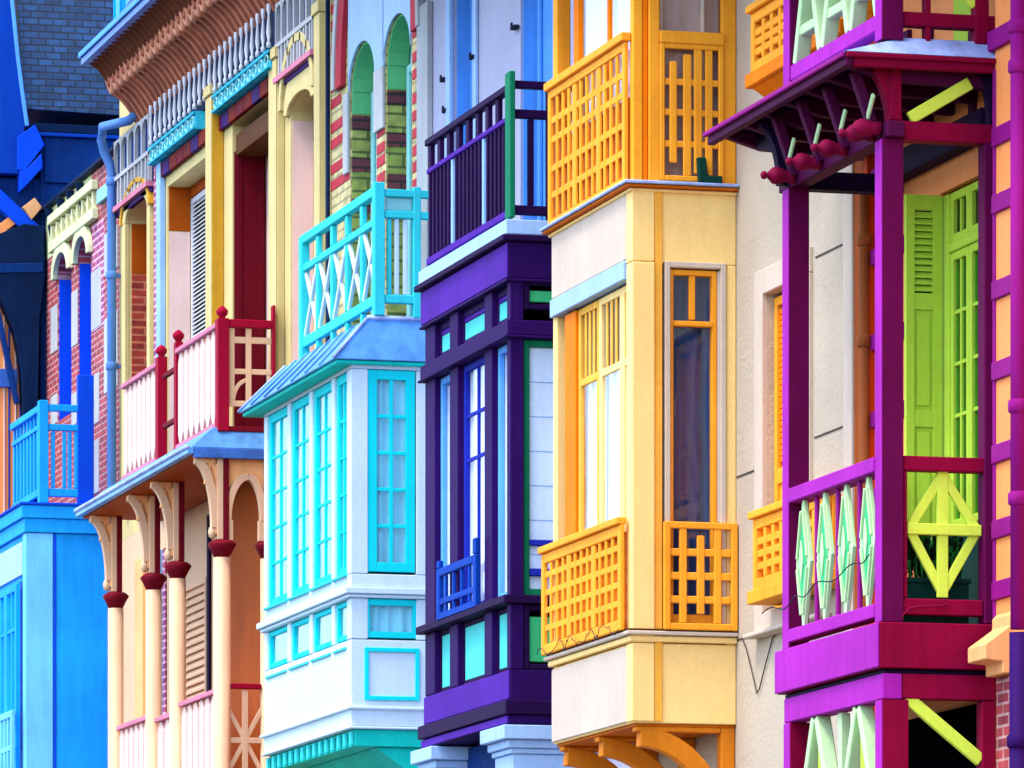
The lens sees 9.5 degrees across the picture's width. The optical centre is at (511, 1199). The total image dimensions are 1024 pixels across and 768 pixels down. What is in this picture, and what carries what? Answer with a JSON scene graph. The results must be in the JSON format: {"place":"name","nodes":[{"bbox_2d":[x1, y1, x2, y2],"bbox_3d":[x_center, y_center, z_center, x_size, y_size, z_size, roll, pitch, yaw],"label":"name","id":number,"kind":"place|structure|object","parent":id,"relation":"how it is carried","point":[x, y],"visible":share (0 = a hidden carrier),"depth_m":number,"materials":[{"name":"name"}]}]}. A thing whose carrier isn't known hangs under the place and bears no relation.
{"place":"outdoors","nodes":[
{"label":"outdoors","id":0,"kind":"place"},
{"bbox_3d":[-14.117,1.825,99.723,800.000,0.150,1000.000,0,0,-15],"label":"ground","id":1,"kind":"structure","parent":0,"visible":0},
{"bbox_2d":[0,146,118,767],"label":"blue bay house","id":2,"kind":"structure","parent":1,"relation":"on","point":[53,659],"depth_m":61.74,"materials":[{"name":"red brick"}]},
{"bbox_2d":[0,590,4,714],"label":"window","id":3,"kind":"structure","parent":2,"relation":"in","point":[2,594],"depth_m":62.63,"materials":[{"name":"blue glass"}]},
{"bbox_2d":[5,583,21,767],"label":"window","id":4,"kind":"structure","parent":2,"relation":"in","point":[13,594],"depth_m":61.79,"materials":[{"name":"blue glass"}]},
{"bbox_2d":[0,502,106,767],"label":"bay window","id":5,"kind":"structure","parent":2,"relation":"in","point":[55,555],"depth_m":61.65,"materials":[{"name":"blue wood"}]},
{"bbox_2d":[0,0,128,513],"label":"slate house","id":6,"kind":"structure","parent":1,"relation":"on","point":[59,102],"depth_m":65.28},
{"bbox_2d":[73,0,331,767],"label":"pink house","id":7,"kind":"structure","parent":1,"relation":"on","point":[215,178],"depth_m":56.46,"materials":[{"name":"red paint"}]},
{"bbox_2d":[234,151,264,426],"bbox_3d":[-2.407,-8.215,56.321,0.288,2.816,0.055,0,0,-15],"label":"door","id":8,"kind":"structure","parent":7,"relation":"in","point":[249,172],"depth_m":56.30,"materials":[{"name":"red wood"}]},
{"bbox_2d":[266,155,268,381],"bbox_3d":[-2.050,-8.356,55.615,0.080,3.098,1.609,0,0,-15],"label":"door","id":9,"kind":"structure","parent":7,"relation":"in","point":[267,157],"depth_m":56.32,"materials":[{"name":"wood"}]},
{"bbox_2d":[237,0,427,767],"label":"turquoise house","id":10,"kind":"structure","parent":1,"relation":"on","point":[341,411],"depth_m":49.65,"materials":[{"name":"teal wood"}]},
{"bbox_2d":[269,407,286,605],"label":"window","id":11,"kind":"structure","parent":10,"relation":"in","point":[277,421],"depth_m":51.50,"materials":[{"name":"teal glass"}]},
{"bbox_2d":[269,626,287,668],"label":"low window","id":12,"kind":"structure","parent":10,"relation":"in","point":[280,658],"depth_m":51.44,"materials":[{"name":"teal glass"}]},
{"bbox_2d":[292,394,308,595],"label":"window","id":13,"kind":"structure","parent":10,"relation":"in","point":[300,408],"depth_m":50.67,"materials":[{"name":"teal glass"}]},
{"bbox_2d":[292,617,310,659],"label":"low window","id":14,"kind":"structure","parent":10,"relation":"in","point":[303,625],"depth_m":50.65,"materials":[{"name":"teal glass"}]},
{"bbox_2d":[314,381,331,586],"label":"window","id":15,"kind":"structure","parent":10,"relation":"in","point":[323,395],"depth_m":49.89,"materials":[{"name":"teal glass"}]},
{"bbox_2d":[314,607,331,651],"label":"low window","id":16,"kind":"structure","parent":10,"relation":"in","point":[325,616],"depth_m":49.86,"materials":[{"name":"teal glass"}]},
{"bbox_2d":[256,365,425,767],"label":"bay window","id":17,"kind":"structure","parent":10,"relation":"in","point":[357,702],"depth_m":48.84,"materials":[{"name":"white wood"}]},
{"bbox_2d":[337,373,347,576],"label":"window","id":18,"kind":"structure","parent":10,"relation":"in","point":[342,380],"depth_m":49.17,"materials":[{"name":"teal glass"}]},
{"bbox_2d":[337,601,347,642],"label":"low window","id":19,"kind":"structure","parent":10,"relation":"in","point":[341,621],"depth_m":49.19,"materials":[{"name":"teal glass"}]},
{"bbox_2d":[371,92,376,314],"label":"french window","id":20,"kind":"structure","parent":10,"relation":"in","point":[373,136],"depth_m":51.75,"materials":[{"name":"white wood"}]},
{"bbox_2d":[368,370,414,572],"bbox_3d":[-0.969,-5.795,48.810,0.386,1.602,0.090,0,0,-15],"label":"window","id":21,"kind":"structure","parent":10,"relation":"in","point":[391,394],"depth_m":48.81,"materials":[{"name":"teal glass"}]},
{"bbox_2d":[368,599,415,638],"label":"low window","id":22,"kind":"structure","parent":10,"relation":"in","point":[387,618],"depth_m":48.82,"materials":[{"name":"teal glass"}]},
{"bbox_2d":[406,45,411,316],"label":"french window","id":23,"kind":"structure","parent":10,"relation":"in","point":[408,68],"depth_m":50.54,"materials":[{"name":"wood"}]},
{"bbox_2d":[411,0,630,767],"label":"purple house","id":24,"kind":"structure","parent":1,"relation":"on","point":[483,287],"depth_m":45.05,"materials":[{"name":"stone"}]},
{"bbox_2d":[441,374,449,609],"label":"window","id":25,"kind":"structure","parent":24,"relation":"in","point":[445,381],"depth_m":46.01,"materials":[{"name":"blue glass"}]},
{"bbox_2d":[470,0,471,108],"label":"door","id":26,"kind":"structure","parent":24,"relation":"in","point":[470,0],"depth_m":48.33,"materials":[{"name":"wood"}]},
{"bbox_2d":[464,356,483,603],"bbox_3d":[-0.221,-5.251,45.024,0.079,1.833,0.769,0,0,-15],"label":"window","id":27,"kind":"structure","parent":24,"relation":"in","point":[474,371],"depth_m":45.26,"materials":[{"name":"white glass"}]},
{"bbox_2d":[414,219,553,747],"bbox_3d":[-0.026,-5.214,45.220,0.786,3.608,2.640,0,0,-15],"label":"bay window","id":28,"kind":"structure","parent":24,"relation":"in","point":[484,670],"depth_m":44.43,"materials":[{"name":"purple wood"}]},
{"bbox_2d":[498,344,506,596],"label":"window","id":29,"kind":"structure","parent":24,"relation":"in","point":[502,352],"depth_m":44.39,"materials":[{"name":"blue glass"}]},
{"bbox_2d":[537,0,552,220],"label":"door","id":30,"kind":"structure","parent":24,"relation":"in","point":[544,7],"depth_m":46.36,"materials":[{"name":"blue wood"}]},
{"bbox_2d":[538,0,875,767],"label":"orange house","id":31,"kind":"structure","parent":1,"relation":"on","point":[662,552],"depth_m":40.97,"materials":[{"name":"paint"}]},
{"bbox_2d":[537,625,618,655],"bbox_3d":[0.434,-3.822,41.847,0.046,0.104,2.022,0,0,-15],"label":"wire","id":32,"kind":"object","parent":31,"relation":"attached to","point":[578,641],"visible":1,"depth_m":41.80,"materials":[{"name":"metal"}]},
{"bbox_2d":[579,300,608,531],"bbox_3d":[0.572,-4.971,42.026,0.097,2.323,0.516,0,0,-15],"label":"window","id":33,"kind":"structure","parent":31,"relation":"in","point":[593,387],"depth_m":42.15,"materials":[{"name":"white glass"}]},
{"bbox_2d":[574,0,629,128],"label":"window","id":34,"kind":"structure","parent":31,"relation":"in","point":[596,22],"depth_m":42.08,"materials":[{"name":"white glass"}]},
{"bbox_2d":[599,288,621,523],"bbox_3d":[0.713,-4.971,41.497,0.100,2.323,0.562,0,0,-15],"label":"window","id":35,"kind":"structure","parent":31,"relation":"in","point":[615,378],"depth_m":41.65,"materials":[{"name":"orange glass"}]},
{"bbox_2d":[622,285,626,531],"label":"window","id":36,"kind":"structure","parent":31,"relation":"in","point":[624,289],"depth_m":41.16,"materials":[{"name":"yellow wood"}]},
{"bbox_2d":[538,179,739,746],"bbox_3d":[0.845,-4.970,41.894,0.818,3.624,2.181,0,0,-15],"label":"bay window","id":37,"kind":"structure","parent":31,"relation":"in","point":[655,671],"depth_m":40.98,"materials":[{"name":"paint"}]},
{"bbox_2d":[671,269,716,623],"bbox_3d":[1.193,-5.030,41.018,0.338,2.361,0.109,0,0,-15],"label":"window","id":38,"kind":"structure","parent":31,"relation":"in","point":[693,292],"depth_m":41.04,"materials":[{"name":"orange glass"}]},
{"bbox_2d":[696,157,721,182],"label":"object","id":39,"kind":"object","parent":31,"relation":"on","point":[703,176],"visible":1,"depth_m":40.89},
{"bbox_2d":[741,635,774,693],"bbox_3d":[1.629,-3.548,40.500,0.009,0.403,0.765,0,0,-15],"label":"cable","id":40,"kind":"object","parent":31,"relation":"attached to","point":[764,666],"visible":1,"depth_m":40.50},
{"bbox_2d":[703,0,1023,767],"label":"magenta house","id":41,"kind":"structure","parent":1,"relation":"on","point":[910,122],"depth_m":36.17,"materials":[{"name":"wood"}]},
{"bbox_2d":[762,554,868,613],"bbox_3d":[1.808,-3.688,36.800,0.048,0.167,2.077,0,0,-15],"label":"wire","id":42,"kind":"object","parent":41,"relation":"attached to","point":[814,584],"visible":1,"depth_m":36.73,"materials":[{"name":"metal"}]},
{"bbox_2d":[901,602,947,619],"bbox_3d":[2.402,-3.431,35.742,0.288,0.112,0.012,0,0,-15],"label":"cord","id":43,"kind":"object","parent":41,"relation":"on","point":[909,608],"visible":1,"depth_m":35.73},
{"bbox_2d":[903,535,970,623],"bbox_3d":[2.447,-3.650,36.087,0.528,0.567,0.348,0,0,-15],"label":"planter","id":44,"kind":"object","parent":41,"relation":"on","point":[921,587],"visible":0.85,"depth_m":35.99,"materials":[{"name":"green plastic"}]},
{"bbox_2d":[908,704,976,767],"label":"lower doorway","id":45,"kind":"structure","parent":41,"relation":"in","point":[927,748],"depth_m":36.91,"materials":[{"name":"black"}]},
{"bbox_2d":[951,246,968,524],"bbox_3d":[2.696,-4.856,36.692,0.040,1.658,0.334,0,0,-15],"label":"french window","id":46,"kind":"structure","parent":41,"relation":"in","point":[960,255],"depth_m":36.69,"materials":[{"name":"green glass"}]},
{"bbox_2d":[951,185,968,242],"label":"transom window","id":47,"kind":"structure","parent":41,"relation":"in","point":[960,198],"depth_m":36.69,"materials":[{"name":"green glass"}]},
{"bbox_2d":[942,194,977,523],"bbox_3d":[2.740,-5.037,36.516,0.066,2.018,0.973,0,0,-15],"label":"window frame","id":48,"kind":"structure","parent":41,"relation":"in","point":[948,247],"depth_m":36.87,"materials":[{"name":"wood"}]},
{"bbox_2d":[953,0,970,40],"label":"upper door","id":49,"kind":"structure","parent":41,"relation":"in","point":[959,6],"depth_m":36.55,"materials":[{"name":"green wood"}]},
{"bbox_2d":[948,536,977,623],"bbox_3d":[2.744,-3.697,36.511,0.040,0.653,0.985,0,0,-15],"label":"door panel","id":50,"kind":"structure","parent":41,"relation":"in","point":[970,568],"depth_m":36.46,"materials":[{"name":"teal wood"}]},
{"bbox_2d":[969,242,977,521],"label":"french window","id":51,"kind":"structure","parent":41,"relation":"in","point":[973,248],"depth_m":36.48,"materials":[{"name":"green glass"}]},
{"bbox_2d":[969,181,977,233],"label":"transom window","id":52,"kind":"structure","parent":41,"relation":"in","point":[973,188],"depth_m":36.48,"materials":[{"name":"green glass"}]}
]}

